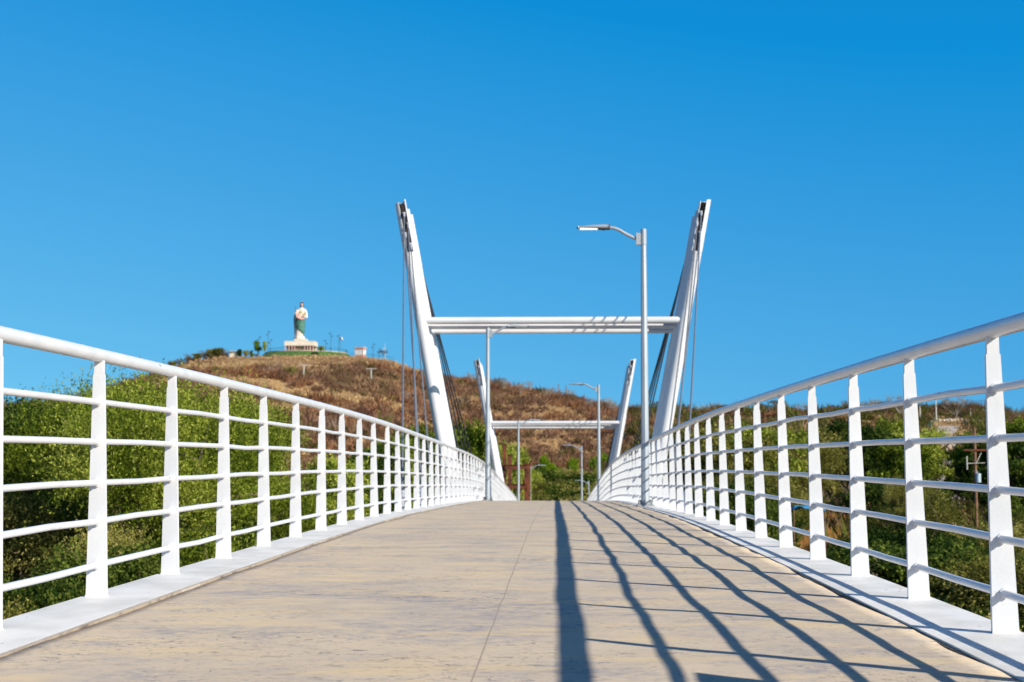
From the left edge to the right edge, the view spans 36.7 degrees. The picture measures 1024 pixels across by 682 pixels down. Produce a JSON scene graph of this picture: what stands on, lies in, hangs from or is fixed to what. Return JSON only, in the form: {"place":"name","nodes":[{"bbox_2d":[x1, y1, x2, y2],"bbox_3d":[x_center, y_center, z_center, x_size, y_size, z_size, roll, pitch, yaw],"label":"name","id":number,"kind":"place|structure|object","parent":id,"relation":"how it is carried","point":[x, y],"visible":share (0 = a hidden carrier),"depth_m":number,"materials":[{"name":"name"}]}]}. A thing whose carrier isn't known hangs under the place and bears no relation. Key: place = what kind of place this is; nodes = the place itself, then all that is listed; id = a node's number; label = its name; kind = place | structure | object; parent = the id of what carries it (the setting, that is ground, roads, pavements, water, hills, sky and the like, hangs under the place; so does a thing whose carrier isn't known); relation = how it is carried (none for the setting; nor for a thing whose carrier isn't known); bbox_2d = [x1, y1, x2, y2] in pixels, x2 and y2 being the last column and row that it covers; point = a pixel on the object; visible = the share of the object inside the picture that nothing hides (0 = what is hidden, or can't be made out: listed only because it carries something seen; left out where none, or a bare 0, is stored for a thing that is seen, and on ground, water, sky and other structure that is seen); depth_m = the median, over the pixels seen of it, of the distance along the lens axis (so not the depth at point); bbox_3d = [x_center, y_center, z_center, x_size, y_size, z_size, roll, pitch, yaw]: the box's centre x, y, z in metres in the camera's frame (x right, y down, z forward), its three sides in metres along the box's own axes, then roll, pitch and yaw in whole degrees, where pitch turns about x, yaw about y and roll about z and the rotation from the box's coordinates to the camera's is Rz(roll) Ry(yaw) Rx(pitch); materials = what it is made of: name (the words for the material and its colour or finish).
{"place":"outdoors","nodes":[
{"label":"outdoors","id":0,"kind":"place"},
{"bbox_2d":[0,0,1023,411],"label":"sky","id":1,"kind":"structure","parent":0,"point":[177,177],"materials":[{"name":"blue"}]},
{"bbox_2d":[4,348,1023,540],"bbox_3d":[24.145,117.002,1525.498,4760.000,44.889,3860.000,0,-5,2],"label":"ground","id":2,"kind":"structure","parent":0,"point":[283,386],"depth_m":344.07,"materials":[{"name":"brown plant"}]},
{"bbox_2d":[3,594,60,619],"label":"bush","id":3,"kind":"object","parent":2,"relation":"on","point":[8,614],"visible":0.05,"depth_m":33.08,"materials":[{"name":"green plant"}]},
{"bbox_2d":[3,384,60,423],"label":"tree","id":4,"kind":"object","parent":2,"relation":"on","point":[18,401],"depth_m":49.68,"materials":[{"name":"green plant"}]},
{"bbox_2d":[3,388,72,581],"bbox_3d":[-14.352,5.613,44.031,7.050,8.604,8.993,1,-5,-9],"label":"tree","id":5,"kind":"object","parent":2,"relation":"on","point":[9,418],"visible":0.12,"depth_m":43.56,"materials":[{"name":"green plant"}]},
{"bbox_2d":[3,571,85,615],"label":"bush","id":6,"kind":"object","parent":2,"relation":"on","point":[39,592],"visible":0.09,"depth_m":33.46,"materials":[{"name":"green plant"}]},
{"bbox_2d":[3,477,113,599],"bbox_3d":[-12.395,6.687,39.213,6.178,6.475,4.995,-1,-5,8],"label":"bush","id":7,"kind":"object","parent":2,"relation":"on","point":[19,553],"visible":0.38,"depth_m":38.34,"materials":[{"name":"green plant"}]},
{"bbox_2d":[3,371,150,426],"bbox_3d":[-13.335,5.503,47.056,6.215,9.160,5.254,-2,-5,25],"label":"tree","id":8,"kind":"object","parent":2,"relation":"on","point":[58,401],"visible":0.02,"depth_m":46.83,"materials":[{"name":"green plant"}]},
{"bbox_2d":[21,502,157,593],"bbox_3d":[-10.043,6.982,37.772,5.268,6.154,5.026,0,-5,2],"label":"bush","id":9,"kind":"object","parent":2,"relation":"on","point":[110,539],"visible":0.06,"depth_m":37.09,"materials":[{"name":"green plant"}]},
{"bbox_2d":[3,367,205,573],"bbox_3d":[-11.785,5.564,42.886,7.367,9.891,7.172,5,-7,-45],"label":"tree","id":10,"kind":"object","parent":2,"relation":"on","point":[23,457],"visible":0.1,"depth_m":41.90,"materials":[{"name":"green plant"}]},
{"bbox_2d":[29,535,184,594],"bbox_3d":[-8.607,7.300,35.654,5.330,5.695,5.577,2,-5,-26],"label":"bush","id":11,"kind":"object","parent":2,"relation":"on","point":[125,573],"visible":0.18,"depth_m":35.09,"materials":[{"name":"green plant"}]},
{"bbox_2d":[19,357,285,578],"bbox_3d":[-9.060,5.437,38.711,7.002,10.054,8.283,3,-6,-32],"label":"tree","id":12,"kind":"object","parent":2,"relation":"on","point":[127,425],"visible":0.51,"depth_m":37.44,"materials":[{"name":"green plant"}]},
{"bbox_2d":[71,532,244,580],"bbox_3d":[-8.117,7.522,38.315,6.258,5.678,6.346,3,-5,-29],"label":"bush","id":13,"kind":"object","parent":2,"relation":"on","point":[181,557],"visible":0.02,"depth_m":37.44,"materials":[{"name":"green plant"}]},
{"bbox_2d":[46,358,354,549],"bbox_3d":[-8.723,5.570,42.154,7.718,10.295,7.848,-4,-6,40],"label":"tree","id":14,"kind":"object","parent":2,"relation":"on","point":[280,506],"visible":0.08,"depth_m":41.67,"materials":[{"name":"green plant"}]},
{"bbox_2d":[146,512,284,552],"bbox_3d":[-7.373,7.764,40.504,6.407,6.544,6.124,-3,-6,35],"label":"bush","id":15,"kind":"object","parent":2,"relation":"on","point":[239,539],"depth_m":40.04,"materials":[{"name":"green plant"}]},
{"bbox_2d":[211,347,224,357],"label":"tree","id":16,"kind":"object","parent":2,"relation":"on","point":[217,351],"visible":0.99,"depth_m":439.01,"materials":[{"name":"green plant"}]},
{"bbox_2d":[189,377,326,537],"bbox_3d":[-8.198,5.985,47.058,4.993,10.189,5.484,3,-6,-32],"label":"tree","id":17,"kind":"object","parent":2,"relation":"on","point":[248,399],"visible":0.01,"depth_m":47.65,"materials":[{"name":"green plant"}]},
{"bbox_2d":[261,351,349,356],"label":"lawn","id":18,"kind":"structure","parent":2,"relation":"on","point":[290,353],"depth_m":445.31,"materials":[{"name":"green plant"}]},
{"bbox_2d":[253,340,262,356],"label":"tree","id":19,"kind":"object","parent":18,"relation":"on","point":[257,348],"visible":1,"depth_m":451.36,"materials":[{"name":"green plant"}]},
{"bbox_2d":[265,350,347,353],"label":"terrace paving","id":20,"kind":"structure","parent":18,"relation":"on","point":[305,350],"depth_m":446.19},
{"bbox_2d":[284,339,317,349],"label":"monument building","id":21,"kind":"structure","parent":20,"relation":"on","point":[298,344],"depth_m":453.61,"materials":[{"name":"white concrete"}]},
{"bbox_2d":[294,301,307,338],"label":"statue","id":22,"kind":"object","parent":21,"relation":"on","point":[301,315],"visible":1,"depth_m":456.24,"materials":[{"name":"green stone"}]},
{"bbox_2d":[302,449,370,520],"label":"tree","id":23,"kind":"object","parent":2,"relation":"on","point":[331,463],"visible":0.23,"depth_m":70.92,"materials":[{"name":"green plant"}]},
{"bbox_2d":[354,347,366,356],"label":"kiosk","id":24,"kind":"object","parent":2,"relation":"on","point":[361,351],"visible":0.91,"depth_m":442.77,"materials":[{"name":"concrete"}]},
{"bbox_2d":[345,443,400,515],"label":"tree","id":25,"kind":"object","parent":2,"relation":"on","point":[380,466],"visible":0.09,"depth_m":77.29,"materials":[{"name":"green plant"}]},
{"bbox_2d":[363,430,434,511],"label":"tree","id":26,"kind":"object","parent":2,"relation":"on","point":[392,477],"visible":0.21,"depth_m":81.47,"materials":[{"name":"green plant"}]},
{"bbox_2d":[390,420,458,503],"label":"tree","id":27,"kind":"object","parent":2,"relation":"on","point":[423,431],"visible":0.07,"depth_m":86.92,"materials":[{"name":"green plant"}]},
{"bbox_2d":[434,416,491,476],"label":"tree","id":28,"kind":"object","parent":2,"relation":"on","point":[476,444],"visible":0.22,"depth_m":90.85,"materials":[{"name":"green plant"}]},
{"bbox_2d":[466,432,514,465],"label":"tree","id":29,"kind":"object","parent":2,"relation":"on","point":[501,450],"visible":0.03,"depth_m":103.66,"materials":[{"name":"green plant"}]},
{"bbox_2d":[0,500,1023,681],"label":"footbridge","id":30,"kind":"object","parent":2,"relation":"on","point":[542,591],"visible":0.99,"depth_m":6.58,"materials":[{"name":"concrete"}]},
{"bbox_2d":[0,326,516,630],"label":"railing","id":31,"kind":"object","parent":30,"relation":"on","point":[464,487],"visible":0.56,"depth_m":10.12,"materials":[{"name":"white metal"}]},
{"bbox_2d":[483,324,528,500],"bbox_3d":[-0.179,2.024,43.907,1.321,5.004,0.300,0,-5,2],"label":"street lamp","id":32,"kind":"object","parent":30,"relation":"on","point":[489,333],"visible":0.94,"depth_m":43.88,"materials":[{"name":"metal"}]},
{"bbox_2d":[517,419,540,500],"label":"street lamp","id":33,"kind":"object","parent":30,"relation":"on","point":[518,468],"visible":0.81,"depth_m":78.66,"materials":[{"name":"metal"}]},
{"bbox_2d":[563,444,582,500],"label":"street lamp","id":34,"kind":"object","parent":30,"relation":"on","point":[579,448],"visible":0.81,"depth_m":95.74,"materials":[{"name":"metal"}]},
{"bbox_2d":[569,383,600,500],"bbox_3d":[2.916,4.143,61.008,1.321,5.004,0.300,0,-5,2],"label":"street lamp","id":35,"kind":"object","parent":30,"relation":"on","point":[597,389],"visible":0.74,"depth_m":61.00,"materials":[{"name":"metal"}]},
{"bbox_2d":[577,224,654,505],"bbox_3d":[1.796,0.403,26.919,1.321,4.916,0.300,0,-5,2],"label":"street lamp","id":36,"kind":"object","parent":30,"relation":"on","point":[640,238],"visible":1,"depth_m":26.86,"materials":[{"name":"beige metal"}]},
{"bbox_2d":[586,312,1023,633],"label":"railing","id":37,"kind":"object","parent":30,"relation":"on","point":[618,480],"visible":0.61,"depth_m":8.63,"materials":[{"name":"white metal"}]},
{"bbox_2d":[502,444,530,500],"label":"rusty frame","id":38,"kind":"object","parent":2,"relation":"on","point":[526,485],"visible":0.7,"depth_m":96.60,"materials":[{"name":"metal"}]},
{"bbox_2d":[509,441,536,500],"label":"tree","id":39,"kind":"object","parent":2,"relation":"on","point":[524,458],"visible":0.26,"depth_m":121.20,"materials":[{"name":"green plant"}]},
{"bbox_2d":[522,474,550,499],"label":"tree","id":40,"kind":"object","parent":2,"relation":"on","point":[540,488],"visible":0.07,"depth_m":138.55,"materials":[{"name":"green plant"}]},
{"bbox_2d":[531,468,544,484],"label":"tree","id":41,"kind":"object","parent":2,"relation":"on","point":[538,477],"visible":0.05,"depth_m":149.23,"materials":[{"name":"green plant"}]},
{"bbox_2d":[531,492,557,500],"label":"bush","id":42,"kind":"object","parent":2,"relation":"on","point":[542,497],"visible":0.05,"depth_m":134.60,"materials":[{"name":"green plant"}]},
{"bbox_2d":[534,453,555,471],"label":"tree","id":43,"kind":"object","parent":2,"relation":"on","point":[544,461],"visible":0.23,"depth_m":203.62,"materials":[{"name":"green plant"}]},
{"bbox_2d":[532,468,566,482],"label":"bush","id":44,"kind":"object","parent":2,"relation":"on","point":[549,475],"visible":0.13,"depth_m":183.34,"materials":[{"name":"green plant"}]},
{"bbox_2d":[395,199,710,510],"bbox_3d":[1.179,4.287,44.273,9.501,17.446,34.138,0,-5,2],"label":"pylon","id":45,"kind":"object","parent":2,"relation":"on","point":[429,325],"visible":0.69,"depth_m":46.16,"materials":[{"name":"metal"}]},
{"bbox_2d":[534,483,572,497],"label":"bush","id":46,"kind":"object","parent":2,"relation":"on","point":[552,492],"visible":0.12,"depth_m":147.66,"materials":[{"name":"green plant"}]},
{"bbox_2d":[474,358,635,481],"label":"pylon","id":47,"kind":"object","parent":2,"relation":"on","point":[618,425],"visible":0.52,"depth_m":89.68,"materials":[{"name":"metal"}]},
{"bbox_2d":[539,475,580,484],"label":"bush","id":48,"kind":"object","parent":2,"relation":"on","point":[561,480],"visible":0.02,"depth_m":169.26,"materials":[{"name":"green plant"}]},
{"bbox_2d":[547,489,591,500],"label":"bush","id":49,"kind":"object","parent":2,"relation":"on","point":[570,493],"visible":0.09,"depth_m":133.64,"materials":[{"name":"green plant"}]},
{"bbox_2d":[565,456,578,471],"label":"tree","id":50,"kind":"object","parent":2,"relation":"on","point":[573,463],"visible":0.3,"depth_m":209.01,"materials":[{"name":"green plant"}]},
{"bbox_2d":[551,479,596,494],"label":"bush","id":51,"kind":"object","parent":2,"relation":"on","point":[571,488],"visible":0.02,"depth_m":149.07,"materials":[{"name":"green plant"}]},
{"bbox_2d":[552,472,596,482],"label":"bush","id":52,"kind":"object","parent":2,"relation":"on","point":[578,477],"visible":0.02,"depth_m":174.12,"materials":[{"name":"green plant"}]},
{"bbox_2d":[559,492,590,500],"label":"bush","id":53,"kind":"object","parent":2,"relation":"on","point":[577,498],"visible":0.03,"depth_m":128.42,"materials":[{"name":"green plant"}]},
{"bbox_2d":[553,466,602,476],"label":"bush","id":54,"kind":"object","parent":2,"relation":"on","point":[569,473],"visible":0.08,"depth_m":187.99,"materials":[{"name":"green plant"}]},
{"bbox_2d":[561,481,596,492],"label":"bush","id":55,"kind":"object","parent":2,"relation":"on","point":[585,489],"visible":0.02,"depth_m":140.51,"materials":[{"name":"green plant"}]},
{"bbox_2d":[566,474,596,486],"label":"bush","id":56,"kind":"object","parent":2,"relation":"on","point":[589,479],"visible":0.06,"depth_m":158.00,"materials":[{"name":"green plant"}]},
{"bbox_2d":[588,453,609,474],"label":"tree","id":57,"kind":"object","parent":2,"relation":"on","point":[592,463],"visible":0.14,"depth_m":198.49,"materials":[{"name":"green plant"}]},
{"bbox_2d":[595,438,637,483],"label":"tree","id":58,"kind":"object","parent":2,"relation":"on","point":[621,451],"visible":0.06,"depth_m":111.13,"materials":[{"name":"green plant"}]},
{"bbox_2d":[631,425,712,503],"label":"tree","id":59,"kind":"object","parent":2,"relation":"on","point":[682,436],"visible":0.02,"depth_m":98.68,"materials":[{"name":"green plant"}]},
{"bbox_2d":[668,444,705,497],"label":"tree","id":60,"kind":"object","parent":2,"relation":"on","point":[693,474],"visible":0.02,"depth_m":93.10,"materials":[{"name":"green plant"}]},
{"bbox_2d":[676,464,752,516],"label":"tree","id":61,"kind":"object","parent":2,"relation":"on","point":[729,475],"visible":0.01,"depth_m":65.03,"materials":[{"name":"green plant"}]},
{"bbox_2d":[676,432,794,497],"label":"tree","id":62,"kind":"object","parent":2,"relation":"on","point":[748,458],"visible":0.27,"depth_m":88.40,"materials":[{"name":"green plant"}]},
{"bbox_2d":[676,476,808,535],"bbox_3d":[9.453,8.290,61.621,5.026,5.900,5.096,-3,-6,34],"label":"tree","id":63,"kind":"object","parent":2,"relation":"on","point":[731,497],"visible":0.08,"depth_m":61.31,"materials":[{"name":"green plant"}]},
{"bbox_2d":[690,416,806,490],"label":"tree","id":64,"kind":"object","parent":2,"relation":"on","point":[731,427],"visible":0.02,"depth_m":94.07,"materials":[{"name":"green plant"}]},
{"bbox_2d":[715,497,801,543],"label":"tree","id":65,"kind":"object","parent":2,"relation":"on","point":[772,510],"visible":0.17,"depth_m":59.27,"materials":[{"name":"green plant"}]},
{"bbox_2d":[725,421,819,485],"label":"tree","id":66,"kind":"object","parent":2,"relation":"on","point":[793,437],"visible":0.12,"depth_m":90.95,"materials":[{"name":"green plant"}]},
{"bbox_2d":[715,461,834,546],"bbox_3d":[10.678,8.080,63.349,5.201,6.342,5.443,0,-5,2],"label":"tree","id":67,"kind":"object","parent":2,"relation":"on","point":[769,479],"visible":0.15,"depth_m":62.72,"materials":[{"name":"green plant"}]},
{"bbox_2d":[767,424,846,499],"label":"tree","id":68,"kind":"object","parent":2,"relation":"on","point":[828,457],"visible":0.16,"depth_m":98.43,"materials":[{"name":"green plant"}]},
{"bbox_2d":[791,505,825,548],"bbox_3d":[9.851,7.819,51.264,1.082,4.807,0.725,0,-5,2],"label":"blue tarp shelter","id":69,"kind":"object","parent":2,"relation":"on","point":[795,507],"visible":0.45,"depth_m":51.13,"materials":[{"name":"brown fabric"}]},
{"bbox_2d":[795,511,849,558],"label":"tall grass","id":70,"kind":"structure","parent":2,"relation":"on","point":[806,541],"depth_m":76.98,"materials":[{"name":"brown plant"}]},
{"bbox_2d":[825,429,865,491],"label":"tree","id":71,"kind":"object","parent":2,"relation":"on","point":[847,456],"visible":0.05,"depth_m":122.79,"materials":[{"name":"green plant"}]},
{"bbox_2d":[822,416,869,503],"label":"tree","id":72,"kind":"object","parent":2,"relation":"on","point":[838,426],"visible":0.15,"depth_m":127.99,"materials":[{"name":"green plant"}]},
{"bbox_2d":[840,422,903,506],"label":"tree","id":73,"kind":"object","parent":2,"relation":"on","point":[872,434],"visible":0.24,"depth_m":102.17,"materials":[{"name":"green plant"}]},
{"bbox_2d":[875,414,903,434],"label":"tree","id":74,"kind":"object","parent":2,"relation":"on","point":[893,426],"visible":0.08,"depth_m":148.39,"materials":[{"name":"green plant"}]},
{"bbox_2d":[831,479,965,527],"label":"tree","id":75,"kind":"object","parent":2,"relation":"on","point":[874,497],"visible":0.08,"depth_m":69.41,"materials":[{"name":"green plant"}]},
{"bbox_2d":[886,395,917,413],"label":"bare tree","id":76,"kind":"object","parent":2,"relation":"on","point":[900,409],"visible":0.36,"depth_m":342.60,"materials":[{"name":"brown plant"}]},
{"bbox_2d":[864,434,940,502],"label":"tree","id":77,"kind":"object","parent":2,"relation":"on","point":[897,457],"visible":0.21,"depth_m":96.39,"materials":[{"name":"green plant"}]},
{"bbox_2d":[826,489,980,550],"bbox_3d":[14.276,7.725,54.064,6.595,5.136,6.292,-1,-5,15],"label":"bush","id":78,"kind":"object","parent":2,"relation":"on","point":[941,513],"visible":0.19,"depth_m":53.27,"materials":[{"name":"green plant"}]},
{"bbox_2d":[826,522,988,557],"bbox_3d":[11.554,7.742,45.275,5.028,4.948,4.958,0,-5,0],"label":"bush","id":79,"kind":"object","parent":2,"relation":"on","point":[884,535],"visible":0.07,"depth_m":44.77,"materials":[{"name":"green plant"}]},
{"bbox_2d":[869,470,948,532],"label":"tree","id":80,"kind":"object","parent":2,"relation":"on","point":[899,495],"visible":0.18,"depth_m":64.95,"materials":[{"name":"green plant"}]},
{"bbox_2d":[826,535,1017,611],"bbox_3d":[10.719,7.552,38.966,7.491,5.336,7.837,5,-7,-45],"label":"bush","id":81,"kind":"object","parent":2,"relation":"on","point":[895,573],"visible":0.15,"depth_m":38.21,"materials":[{"name":"green plant"}]},
{"bbox_2d":[891,426,955,481],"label":"tree","id":82,"kind":"object","parent":2,"relation":"on","point":[938,470],"visible":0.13,"depth_m":109.91,"materials":[{"name":"green plant"}]},
{"bbox_2d":[828,540,1023,567],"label":"bush","id":83,"kind":"object","parent":2,"relation":"on","point":[945,548],"depth_m":41.05,"materials":[{"name":"green plant"}]},
{"bbox_2d":[935,447,953,480],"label":"tree","id":84,"kind":"object","parent":2,"relation":"on","point":[947,465],"visible":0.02,"depth_m":132.80,"materials":[{"name":"green plant"}]},
{"bbox_2d":[943,444,964,477],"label":"tree","id":85,"kind":"object","parent":2,"relation":"on","point":[949,451],"visible":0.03,"depth_m":148.37,"materials":[{"name":"green plant"}]},
{"bbox_2d":[938,396,970,418],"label":"bare tree","id":86,"kind":"object","parent":2,"relation":"on","point":[955,414],"visible":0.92,"depth_m":332.42,"materials":[{"name":"brown plant"}]},
{"bbox_2d":[942,401,976,420],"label":"bare tree","id":87,"kind":"object","parent":2,"relation":"on","point":[965,408],"visible":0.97,"depth_m":333.03,"materials":[{"name":"brown plant"}]},
{"bbox_2d":[941,454,985,508],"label":"tree","id":88,"kind":"object","parent":2,"relation":"on","point":[962,474],"visible":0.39,"depth_m":117.94,"materials":[{"name":"green plant"}]},
{"bbox_2d":[943,430,984,467],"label":"tree","id":89,"kind":"object","parent":2,"relation":"on","point":[960,454],"visible":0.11,"depth_m":133.20,"materials":[{"name":"green plant"}]},
{"bbox_2d":[963,399,982,411],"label":"bare tree","id":90,"kind":"object","parent":2,"relation":"on","point":[978,405],"visible":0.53,"depth_m":344.89,"materials":[{"name":"brown plant"}]},
{"bbox_2d":[963,428,986,528],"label":"transformer pole","id":91,"kind":"object","parent":2,"relation":"on","point":[977,477],"visible":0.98,"depth_m":86.86,"materials":[{"name":"brown wood"}]},
{"bbox_2d":[929,540,1023,623],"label":"bush","id":92,"kind":"object","parent":2,"relation":"on","point":[982,575],"visible":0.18,"depth_m":35.06,"materials":[{"name":"green plant"}]},
{"bbox_2d":[930,592,1023,630],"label":"bush","id":93,"kind":"object","parent":2,"relation":"on","point":[972,608],"visible":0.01,"depth_m":30.82,"materials":[{"name":"green plant"}]},
{"bbox_2d":[932,593,1023,631],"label":"bush","id":94,"kind":"object","parent":2,"relation":"on","point":[985,610],"visible":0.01,"depth_m":32.91,"materials":[{"name":"green plant"}]},
{"bbox_2d":[932,560,1023,613],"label":"bush","id":95,"kind":"object","parent":2,"relation":"on","point":[975,598],"visible":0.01,"depth_m":36.49,"materials":[{"name":"green plant"}]},
{"bbox_2d":[941,514,1023,559],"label":"bush","id":96,"kind":"object","parent":2,"relation":"on","point":[1018,532],"visible":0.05,"depth_m":46.46,"materials":[{"name":"green plant"}]},
{"bbox_2d":[968,432,1023,484],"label":"tree","id":97,"kind":"object","parent":2,"relation":"on","point":[1015,450],"visible":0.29,"depth_m":107.65,"materials":[{"name":"green plant"}]},
{"bbox_2d":[970,455,1023,518],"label":"tree","id":98,"kind":"object","parent":2,"relation":"on","point":[1016,474],"visible":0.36,"depth_m":93.09,"materials":[{"name":"green plant"}]},
{"bbox_2d":[971,415,1023,455],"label":"tree","id":99,"kind":"object","parent":2,"relation":"on","point":[1016,427],"visible":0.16,"depth_m":127.56,"materials":[{"name":"green plant"}]},
{"bbox_2d":[979,492,1023,527],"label":"tree","id":100,"kind":"object","parent":2,"relation":"on","point":[1015,502],"visible":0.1,"depth_m":83.87,"materials":[{"name":"green plant"}]},
{"bbox_2d":[937,426,964,499],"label":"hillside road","id":101,"kind":"structure","parent":0,"point":[952,429],"depth_m":278.77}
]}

